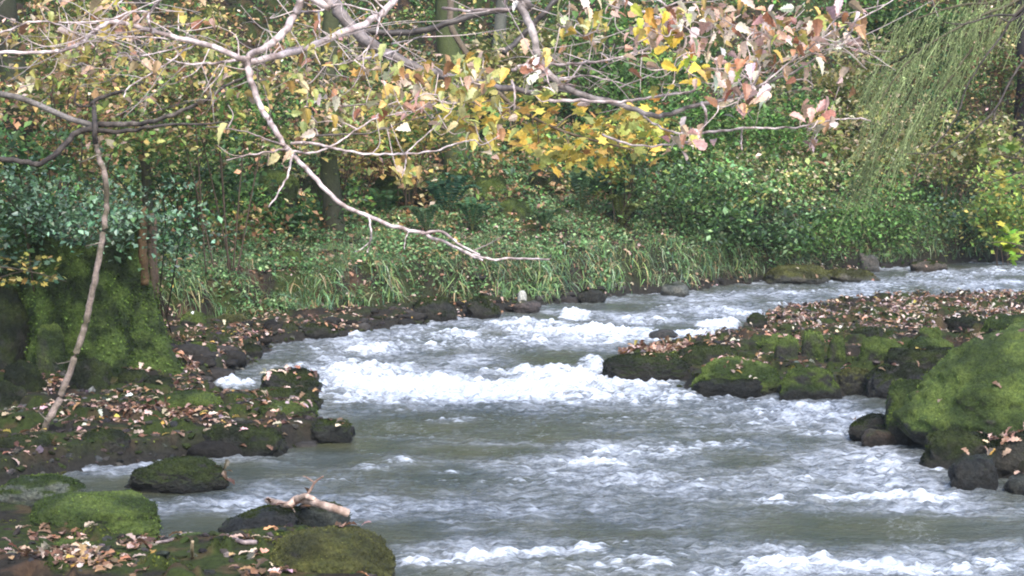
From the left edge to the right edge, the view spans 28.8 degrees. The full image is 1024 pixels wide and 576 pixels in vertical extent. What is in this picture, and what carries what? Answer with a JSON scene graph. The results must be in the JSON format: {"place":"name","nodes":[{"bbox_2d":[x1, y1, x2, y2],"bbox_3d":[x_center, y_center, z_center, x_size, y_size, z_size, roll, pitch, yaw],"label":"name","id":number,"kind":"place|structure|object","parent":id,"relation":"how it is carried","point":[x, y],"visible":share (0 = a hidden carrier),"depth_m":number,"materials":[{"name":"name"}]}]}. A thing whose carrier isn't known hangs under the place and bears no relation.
{"place":"outdoors","nodes":[
{"label":"outdoors","id":0,"kind":"place"},
{"bbox_2d":[0,0,1023,575],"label":"ground","id":1,"kind":"structure","parent":0,"point":[210,558],"depth_m":27.36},
{"bbox_2d":[0,380,26,406],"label":"mossy boulder","id":2,"kind":"object","parent":1,"relation":"on","point":[10,392],"visible":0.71,"depth_m":17.13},
{"bbox_2d":[0,272,29,369],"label":"mossy boulder","id":3,"kind":"object","parent":1,"relation":"on","point":[14,320],"visible":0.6,"depth_m":19.39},
{"bbox_2d":[0,0,41,227],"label":"tree","id":4,"kind":"object","parent":1,"relation":"on","point":[8,8],"visible":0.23,"depth_m":25.82,"materials":[{"name":"brown plant"}]},
{"bbox_2d":[3,360,47,391],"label":"mossy boulder","id":5,"kind":"object","parent":1,"relation":"on","point":[28,376],"visible":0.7,"depth_m":18.03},
{"bbox_2d":[0,433,52,448],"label":"mossy boulder","id":6,"kind":"object","parent":1,"relation":"on","point":[43,440],"visible":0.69,"depth_m":15.51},
{"bbox_2d":[0,251,66,287],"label":"sapling bough","id":7,"kind":"object","parent":1,"relation":"on","point":[54,278],"visible":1,"depth_m":17.32,"materials":[{"name":"yellow plant"}]},
{"bbox_2d":[0,473,86,507],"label":"lichen rock","id":8,"kind":"object","parent":1,"relation":"on","point":[30,490],"visible":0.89,"depth_m":14.04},
{"bbox_2d":[35,321,66,372],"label":"mossy boulder","id":9,"kind":"object","parent":1,"relation":"on","point":[50,347],"visible":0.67,"depth_m":19.02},
{"bbox_2d":[0,117,127,291],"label":"leafy sapling","id":10,"kind":"object","parent":1,"relation":"on","point":[13,137],"visible":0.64,"depth_m":19.34,"materials":[{"name":"green plant"}]},
{"bbox_2d":[0,62,143,235],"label":"beech sapling","id":11,"kind":"object","parent":1,"relation":"on","point":[37,123],"visible":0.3,"depth_m":25.77,"materials":[{"name":"green plant"}]},
{"bbox_2d":[0,155,146,285],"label":"holly bush","id":12,"kind":"object","parent":1,"relation":"on","point":[50,214],"visible":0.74,"depth_m":18.69,"materials":[{"name":"green plant"}]},
{"bbox_2d":[69,356,112,391],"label":"mossy boulder","id":13,"kind":"object","parent":1,"relation":"on","point":[94,372],"visible":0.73,"depth_m":18.04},
{"bbox_2d":[1,207,188,376],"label":"stump","id":14,"kind":"object","parent":1,"relation":"on","point":[127,327],"visible":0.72,"depth_m":19.40,"materials":[{"name":"green plant"}]},
{"bbox_2d":[29,488,162,538],"bbox_3d":[-2.715,1.580,12.996,0.913,0.505,0.693,0,6,0],"label":"mossy boulder","id":15,"kind":"object","parent":1,"relation":"on","point":[127,511],"visible":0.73,"depth_m":12.79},
{"bbox_2d":[80,427,130,453],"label":"mossy boulder","id":16,"kind":"object","parent":1,"relation":"on","point":[111,440],"visible":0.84,"depth_m":15.84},
{"bbox_2d":[0,76,246,431],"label":"crooked tree","id":17,"kind":"object","parent":1,"relation":"on","point":[94,125],"visible":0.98,"depth_m":16.12,"materials":[{"name":"brown plant"}]},
{"bbox_2d":[0,0,263,239],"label":"beech sapling","id":18,"kind":"object","parent":1,"relation":"on","point":[60,93],"visible":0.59,"depth_m":23.63,"materials":[{"name":"yellow plant"}]},
{"bbox_2d":[115,369,149,383],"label":"mossy rock","id":19,"kind":"object","parent":1,"relation":"on","point":[132,375],"visible":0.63,"depth_m":18.39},
{"bbox_2d":[132,0,153,210],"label":"tree","id":20,"kind":"object","parent":1,"relation":"on","point":[144,181],"visible":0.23,"depth_m":26.99,"materials":[{"name":"brown plant"}]},
{"bbox_2d":[54,158,236,333],"bbox_3d":[-3.821,-0.280,20.399,1.892,2.174,4.406,-2,6,-17],"label":"holly bush","id":21,"kind":"object","parent":1,"relation":"on","point":[169,214],"visible":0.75,"depth_m":19.84,"materials":[{"name":"green plant"}]},
{"bbox_2d":[48,116,287,243],"bbox_3d":[-4.772,-1.467,27.630,3.660,1.891,2.668,-2,6,-22],"label":"bramble bush","id":22,"kind":"object","parent":1,"relation":"on","point":[216,179],"visible":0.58,"depth_m":27.80,"materials":[{"name":"green plant"}]},
{"bbox_2d":[68,79,275,229],"bbox_3d":[-4.947,-1.664,26.671,2.937,2.394,4.587,-2,6,-20],"label":"beech sapling","id":23,"kind":"object","parent":1,"relation":"on","point":[155,146],"visible":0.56,"depth_m":26.06,"materials":[{"name":"green plant"}]},
{"bbox_2d":[155,389,223,408],"bbox_3d":[-2.867,1.034,17.645,0.658,0.297,0.528,0,6,0],"label":"mossy mound","id":24,"kind":"object","parent":1,"relation":"on","point":[193,397],"visible":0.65,"depth_m":17.47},
{"bbox_2d":[156,70,319,220],"bbox_3d":[-4.179,-2.161,30.576,2.907,2.598,2.599,-4,7,-38],"label":"hazel bush","id":25,"kind":"object","parent":1,"relation":"on","point":[275,121],"visible":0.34,"depth_m":30.43,"materials":[{"name":"yellow plant"}]},
{"bbox_2d":[100,5,390,280],"bbox_3d":[-3.493,-1.855,25.839,3.815,3.572,2.758,-3,6,-28],"label":"beech sapling","id":26,"kind":"object","parent":1,"relation":"on","point":[198,50],"visible":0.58,"depth_m":25.53,"materials":[{"name":"green plant"}]},
{"bbox_2d":[202,422,288,456],"bbox_3d":[-2.183,1.283,16.230,0.714,0.392,0.360,0,6,0],"label":"mossy rock","id":27,"kind":"object","parent":1,"relation":"on","point":[255,439],"visible":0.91,"depth_m":16.10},
{"bbox_2d":[165,176,353,231],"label":"bramble bush","id":28,"kind":"object","parent":1,"relation":"on","point":[220,201],"visible":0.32,"depth_m":30.11,"materials":[{"name":"green plant"}]},
{"bbox_2d":[252,170,299,208],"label":"mossy boulder","id":29,"kind":"object","parent":1,"relation":"on","point":[292,190],"visible":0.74,"depth_m":30.46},
{"bbox_2d":[258,400,318,416],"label":"mossy rock","id":30,"kind":"object","parent":1,"relation":"on","point":[294,407],"visible":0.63,"depth_m":17.11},
{"bbox_2d":[227,193,353,234],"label":"bramble bush","id":31,"kind":"object","parent":1,"relation":"on","point":[314,201],"visible":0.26,"depth_m":30.01,"materials":[{"name":"green plant"}]},
{"bbox_2d":[301,323,340,338],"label":"leafy rock","id":32,"kind":"object","parent":1,"relation":"on","point":[317,331],"visible":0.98,"depth_m":23.80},
{"bbox_2d":[236,31,411,201],"bbox_3d":[-2.714,-2.244,28.627,2.420,2.862,5.348,-2,6,-19],"label":"beech sapling","id":33,"kind":"object","parent":1,"relation":"on","point":[356,139],"visible":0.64,"depth_m":28.12,"materials":[{"name":"yellow plant"}]},
{"bbox_2d":[269,525,395,575],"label":"mossy boulder","id":34,"kind":"object","parent":1,"relation":"on","point":[332,549],"visible":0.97,"depth_m":11.62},
{"bbox_2d":[318,9,346,234],"bbox_3d":[-1.804,-6.646,28.969,6.991,12.467,8.660,-4,7,-35],"label":"tree","id":35,"kind":"object","parent":1,"relation":"on","point":[330,180],"visible":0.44,"depth_m":29.41,"materials":[{"name":"brown plant"}]},
{"bbox_2d":[242,8,476,208],"bbox_3d":[-2.440,-2.811,31.613,3.162,3.319,3.352,3,6,29],"label":"hazel bush","id":36,"kind":"object","parent":1,"relation":"on","point":[349,69],"visible":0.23,"depth_m":31.25,"materials":[{"name":"green plant"}]},
{"bbox_2d":[358,188,404,212],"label":"fern","id":37,"kind":"object","parent":1,"relation":"on","point":[379,197],"visible":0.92,"depth_m":30.99,"materials":[{"name":"green plant"}]},
{"bbox_2d":[308,141,467,187],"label":"bramble bush","id":38,"kind":"object","parent":1,"relation":"on","point":[380,168],"visible":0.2,"depth_m":33.43,"materials":[{"name":"green plant"}]},
{"bbox_2d":[400,204,441,231],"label":"fern","id":39,"kind":"object","parent":1,"relation":"on","point":[422,220],"visible":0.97,"depth_m":29.47,"materials":[{"name":"green plant"}]},
{"bbox_2d":[412,296,457,321],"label":"shore rock","id":40,"kind":"object","parent":1,"relation":"on","point":[431,307],"visible":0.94,"depth_m":25.73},
{"bbox_2d":[312,74,558,212],"bbox_3d":[-1.450,-2.150,30.720,4.356,2.272,3.370,2,6,16],"label":"hazel bush","id":41,"kind":"object","parent":1,"relation":"on","point":[410,142],"visible":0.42,"depth_m":30.88,"materials":[{"name":"yellow plant"}]},
{"bbox_2d":[419,174,480,215],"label":"fern","id":42,"kind":"object","parent":1,"relation":"on","point":[448,184],"visible":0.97,"depth_m":30.94,"materials":[{"name":"green plant"}]},
{"bbox_2d":[435,0,474,186],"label":"tree","id":43,"kind":"object","parent":1,"relation":"on","point":[447,45],"visible":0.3,"depth_m":33.75,"materials":[{"name":"brown plant"}]},
{"bbox_2d":[0,0,937,260],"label":"oak tree","id":44,"kind":"object","parent":1,"relation":"on","point":[669,28],"visible":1,"depth_m":10.95,"materials":[{"name":"yellow plant"}]},
{"bbox_2d":[451,197,505,230],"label":"fern","id":45,"kind":"object","parent":1,"relation":"on","point":[463,207],"visible":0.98,"depth_m":29.98,"materials":[{"name":"green plant"}]},
{"bbox_2d":[465,295,500,318],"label":"shore rock","id":46,"kind":"object","parent":1,"relation":"on","point":[485,308],"visible":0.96,"depth_m":25.98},
{"bbox_2d":[474,170,506,196],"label":"mossy boulder","id":47,"kind":"object","parent":1,"relation":"on","point":[500,183],"visible":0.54,"depth_m":32.45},
{"bbox_2d":[324,0,669,177],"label":"maple tree","id":48,"kind":"object","parent":1,"relation":"on","point":[569,151],"visible":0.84,"depth_m":15.96,"materials":[{"name":"yellow plant"}]},
{"bbox_2d":[0,290,1022,575],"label":"moss carpet","id":49,"kind":"object","parent":1,"relation":"on","point":[304,424],"visible":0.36,"depth_m":16.24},
{"bbox_2d":[0,20,1023,320],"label":"bank grass","id":50,"kind":"structure","parent":1,"relation":"on","point":[376,256],"depth_m":29.35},
{"bbox_2d":[0,0,1023,271],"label":"undergrowth","id":51,"kind":"object","parent":1,"relation":"on","point":[350,192],"visible":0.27,"depth_m":35.42,"materials":[{"name":"green plant"}]},
{"bbox_2d":[0,0,1023,575],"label":"fallen leaves","id":52,"kind":"object","parent":1,"relation":"on","point":[70,556],"visible":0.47,"depth_m":20.34,"materials":[{"name":"brown plant"}]},
{"bbox_2d":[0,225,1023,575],"bbox_3d":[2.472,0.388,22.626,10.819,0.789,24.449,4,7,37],"label":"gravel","id":53,"kind":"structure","parent":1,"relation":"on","point":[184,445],"depth_m":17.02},
{"bbox_2d":[496,198,530,221],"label":"mossy boulder","id":54,"kind":"object","parent":1,"relation":"on","point":[521,208],"visible":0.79,"depth_m":30.76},
{"bbox_2d":[434,17,597,146],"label":"hazel bush","id":55,"kind":"object","parent":1,"relation":"on","point":[496,58],"visible":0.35,"depth_m":35.64,"materials":[{"name":"yellow plant"}]},
{"bbox_2d":[525,169,562,197],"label":"mossy boulder","id":56,"kind":"object","parent":1,"relation":"on","point":[544,182],"visible":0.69,"depth_m":32.49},
{"bbox_2d":[169,256,1009,457],"bbox_3d":[1.256,0.275,26.629,4.993,0.724,22.354,3,6,29],"label":"rubble","id":57,"kind":"object","parent":1,"relation":"on","point":[212,449],"visible":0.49,"depth_m":21.18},
{"bbox_2d":[567,170,623,209],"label":"fern","id":58,"kind":"object","parent":1,"relation":"on","point":[574,177],"visible":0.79,"depth_m":31.41,"materials":[{"name":"green plant"}]},
{"bbox_2d":[520,0,741,146],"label":"hazel bush","id":59,"kind":"object","parent":1,"relation":"on","point":[610,39],"visible":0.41,"depth_m":36.68,"materials":[{"name":"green plant"}]},
{"bbox_2d":[607,193,660,226],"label":"fern","id":60,"kind":"object","parent":1,"relation":"on","point":[620,204],"visible":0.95,"depth_m":30.98,"materials":[{"name":"green plant"}]},
{"bbox_2d":[587,102,693,227],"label":"yellow bush","id":61,"kind":"object","parent":1,"relation":"on","point":[633,156],"visible":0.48,"depth_m":30.75,"materials":[{"name":"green plant"}]},
{"bbox_2d":[600,352,691,381],"bbox_3d":[1.385,0.879,20.464,0.968,0.424,0.722,0,6,0],"label":"ledge rock","id":62,"kind":"object","parent":1,"relation":"on","point":[646,367],"visible":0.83,"depth_m":20.17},
{"bbox_2d":[530,51,769,191],"bbox_3d":[2.522,-2.843,34.100,3.758,2.398,3.892,2,6,22],"label":"leafy bush","id":63,"kind":"object","parent":1,"relation":"on","point":[615,89],"visible":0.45,"depth_m":33.73,"materials":[{"name":"green plant"}]},
{"bbox_2d":[660,281,689,296],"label":"shore rock","id":64,"kind":"object","parent":1,"relation":"on","point":[679,289],"visible":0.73,"depth_m":28.92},
{"bbox_2d":[575,152,813,254],"bbox_3d":[2.736,-1.400,31.182,3.957,1.731,3.079,0,6,0],"label":"laurel bush","id":65,"kind":"object","parent":1,"relation":"on","point":[671,188],"visible":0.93,"depth_m":31.08,"materials":[{"name":"green plant"}]},
{"bbox_2d":[678,342,737,364],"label":"ledge rock","id":66,"kind":"object","parent":1,"relation":"on","point":[700,353],"visible":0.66,"depth_m":20.46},
{"bbox_2d":[689,356,782,395],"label":"mossy slab","id":67,"kind":"structure","parent":1,"relation":"on","point":[767,375],"depth_m":19.41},
{"bbox_2d":[636,190,846,263],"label":"laurel bush","id":68,"kind":"object","parent":1,"relation":"on","point":[765,229],"visible":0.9,"depth_m":31.31,"materials":[{"name":"green plant"}]},
{"bbox_2d":[659,86,848,187],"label":"leafy bush","id":69,"kind":"object","parent":1,"relation":"on","point":[771,119],"visible":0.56,"depth_m":34.44,"materials":[{"name":"green plant"}]},
{"bbox_2d":[660,140,882,232],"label":"laurel bush","id":70,"kind":"object","parent":1,"relation":"on","point":[815,170],"visible":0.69,"depth_m":32.68,"materials":[{"name":"green plant"}]},
{"bbox_2d":[773,338,798,358],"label":"mossy block","id":71,"kind":"structure","parent":1,"relation":"on","point":[786,349],"depth_m":20.31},
{"bbox_2d":[762,264,831,284],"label":"shore rock","id":72,"kind":"object","parent":1,"relation":"on","point":[788,274],"visible":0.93,"depth_m":30.77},
{"bbox_2d":[778,366,842,400],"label":"mossy rock","id":73,"kind":"object","parent":1,"relation":"on","point":[808,382],"visible":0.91,"depth_m":19.16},
{"bbox_2d":[801,330,824,362],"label":"mossy block","id":74,"kind":"structure","parent":1,"relation":"on","point":[813,343],"depth_m":20.57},
{"bbox_2d":[721,207,921,268],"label":"leafy bush","id":75,"kind":"object","parent":1,"relation":"on","point":[822,234],"visible":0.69,"depth_m":32.19,"materials":[{"name":"green plant"}]},
{"bbox_2d":[738,29,928,149],"bbox_3d":[6.046,-3.688,37.598,3.633,2.366,3.236,0,6,0],"label":"bramble bush","id":76,"kind":"object","parent":1,"relation":"on","point":[846,87],"visible":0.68,"depth_m":37.43,"materials":[{"name":"green plant"}]},
{"bbox_2d":[827,335,845,362],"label":"mossy block","id":77,"kind":"structure","parent":1,"relation":"on","point":[836,349],"depth_m":20.58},
{"bbox_2d":[764,91,938,196],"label":"bramble bush","id":78,"kind":"object","parent":1,"relation":"on","point":[837,146],"visible":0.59,"depth_m":35.68,"materials":[{"name":"green plant"}]},
{"bbox_2d":[836,367,868,395],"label":"mossy rock","id":79,"kind":"object","parent":1,"relation":"on","point":[852,381],"visible":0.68,"depth_m":19.38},
{"bbox_2d":[768,175,979,264],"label":"leafy bush","id":80,"kind":"object","parent":1,"relation":"on","point":[910,217],"visible":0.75,"depth_m":33.80,"materials":[{"name":"green plant"}]},
{"bbox_2d":[855,335,902,360],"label":"mossy rock","id":81,"kind":"object","parent":1,"relation":"on","point":[875,348],"visible":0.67,"depth_m":20.23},
{"bbox_2d":[862,362,927,398],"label":"wet rock","id":82,"kind":"object","parent":1,"relation":"on","point":[878,380],"visible":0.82,"depth_m":19.12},
{"bbox_2d":[884,377,921,445],"bbox_3d":[3.354,1.151,16.695,0.470,0.812,0.330,0,6,0],"label":"mossy boulder","id":83,"kind":"object","parent":1,"relation":"on","point":[899,389],"visible":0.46,"depth_m":16.58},
{"bbox_2d":[824,0,1005,54],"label":"bramble bush","id":84,"kind":"object","parent":1,"relation":"on","point":[880,16],"visible":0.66,"depth_m":41.50,"materials":[{"name":"green plant"}]},
{"bbox_2d":[883,345,951,371],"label":"mossy rock","id":85,"kind":"object","parent":1,"relation":"on","point":[928,356],"visible":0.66,"depth_m":19.51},
{"bbox_2d":[901,335,953,347],"bbox_3d":[4.386,0.654,21.057,0.610,0.293,0.389,0,6,0],"label":"mossy mound","id":86,"kind":"object","parent":1,"relation":"on","point":[920,340],"visible":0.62,"depth_m":20.95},
{"bbox_2d":[834,0,1023,247],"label":"weeping tree","id":87,"kind":"object","parent":1,"relation":"on","point":[972,32],"visible":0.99,"depth_m":16.11,"materials":[{"name":"green plant"}]},
{"bbox_2d":[859,101,1023,211],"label":"bramble bush","id":88,"kind":"object","parent":1,"relation":"on","point":[966,159],"visible":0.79,"depth_m":35.88,"materials":[{"name":"green plant"}]},
{"bbox_2d":[919,427,985,468],"bbox_3d":[3.459,1.331,15.589,0.539,0.504,0.263,0,6,0],"label":"lichen rock","id":89,"kind":"object","parent":1,"relation":"on","point":[943,449],"visible":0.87,"depth_m":15.49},
{"bbox_2d":[885,183,1023,254],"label":"leafy bush","id":90,"kind":"object","parent":1,"relation":"on","point":[951,208],"visible":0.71,"depth_m":35.28,"materials":[{"name":"green plant"}]},
{"bbox_2d":[890,321,1023,446],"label":"mossy boulder","id":91,"kind":"object","parent":1,"relation":"on","point":[959,380],"visible":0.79,"depth_m":16.10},
{"bbox_2d":[944,314,986,332],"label":"rock","id":92,"kind":"object","parent":1,"relation":"on","point":[963,322],"visible":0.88,"depth_m":22.80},
{"bbox_2d":[927,42,1023,185],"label":"bramble bush","id":93,"kind":"object","parent":1,"relation":"on","point":[1012,65],"visible":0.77,"depth_m":37.97,"materials":[{"name":"green plant"}]},
{"bbox_2d":[945,156,1023,264],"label":"leafy bush","id":94,"kind":"object","parent":1,"relation":"on","point":[1004,206],"visible":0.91,"depth_m":33.94,"materials":[{"name":"green plant"}]},
{"bbox_2d":[976,137,1023,191],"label":"sapling bough","id":95,"kind":"object","parent":1,"relation":"on","point":[983,153],"visible":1,"depth_m":14.92,"materials":[{"name":"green plant"}]},
{"bbox_2d":[979,313,1023,334],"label":"mossy rock","id":96,"kind":"object","parent":1,"relation":"on","point":[992,323],"visible":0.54,"depth_m":21.52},
{"bbox_2d":[985,430,1023,477],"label":"leafy rock","id":97,"kind":"object","parent":1,"relation":"on","point":[1008,463],"visible":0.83,"depth_m":15.12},
{"bbox_2d":[987,221,1023,265],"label":"sapling bough","id":98,"kind":"object","parent":1,"relation":"on","point":[1007,240],"visible":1,"depth_m":13.03,"materials":[{"name":"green plant"}]},
{"bbox_2d":[1004,0,1023,193],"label":"tree","id":99,"kind":"object","parent":1,"relation":"on","point":[1020,49],"visible":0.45,"depth_m":37.77,"materials":[{"name":"brown plant"}]},
{"bbox_2d":[63,261,1023,575],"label":"river","id":100,"kind":"structure","parent":0,"point":[521,445],"depth_m":15.62,"materials":[{"name":"liquid"}]},
{"bbox_2d":[124,455,229,493],"bbox_3d":[-2.477,1.420,14.735,0.788,0.365,0.395,0,6,0],"label":"mossy boulder","id":101,"kind":"object","parent":100,"relation":"in","point":[177,474],"visible":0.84,"depth_m":14.61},
{"bbox_2d":[217,504,303,532],"bbox_3d":[-1.668,1.587,13.231,0.589,0.303,0.290,0,6,0],"label":"wet rock","id":102,"kind":"object","parent":100,"relation":"in","point":[265,515],"visible":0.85,"depth_m":13.13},
{"bbox_2d":[264,493,349,516],"bbox_3d":[-1.398,1.421,13.204,0.143,0.163,0.888,-5,8,-44],"label":"driftwood","id":103,"kind":"object","parent":102,"relation":"on","point":[307,499],"visible":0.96,"depth_m":13.06,"materials":[{"name":"wood"}]},
{"bbox_2d":[251,386,324,408],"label":"wet rock","id":104,"kind":"object","parent":100,"relation":"on","point":[314,398],"visible":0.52,"depth_m":18.34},
{"bbox_2d":[260,367,322,392],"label":"wet rock","id":105,"kind":"object","parent":100,"relation":"on","point":[290,379],"visible":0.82,"depth_m":19.23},
{"bbox_2d":[298,500,352,526],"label":"river rock","id":106,"kind":"object","parent":100,"relation":"on","point":[310,516],"visible":0.34,"depth_m":13.26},
{"bbox_2d":[310,418,352,443],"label":"wet rock","id":107,"kind":"object","parent":100,"relation":"on","point":[325,430],"visible":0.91,"depth_m":16.70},
{"bbox_2d":[577,288,607,302],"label":"shore rock","id":108,"kind":"object","parent":100,"relation":"in","point":[592,295],"visible":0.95,"depth_m":28.00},
{"bbox_2d":[693,378,762,398],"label":"wet rock","id":109,"kind":"object","parent":100,"relation":"in","point":[745,388],"visible":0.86,"depth_m":19.28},
{"bbox_2d":[829,268,880,282],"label":"shore rock","id":110,"kind":"object","parent":100,"relation":"on","point":[842,275],"visible":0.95,"depth_m":31.12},
{"bbox_2d":[848,412,885,441],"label":"wet rock","id":111,"kind":"object","parent":100,"relation":"in","point":[859,427],"visible":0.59,"depth_m":16.82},
{"bbox_2d":[861,428,896,446],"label":"wet rock","id":112,"kind":"object","parent":100,"relation":"in","point":[871,437],"visible":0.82,"depth_m":16.58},
{"bbox_2d":[909,259,947,271],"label":"stream rock","id":113,"kind":"object","parent":100,"relation":"in","point":[919,266],"visible":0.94,"depth_m":32.98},
{"bbox_2d":[948,453,998,490],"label":"wet rock","id":114,"kind":"object","parent":100,"relation":"on","point":[970,473],"visible":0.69,"depth_m":14.66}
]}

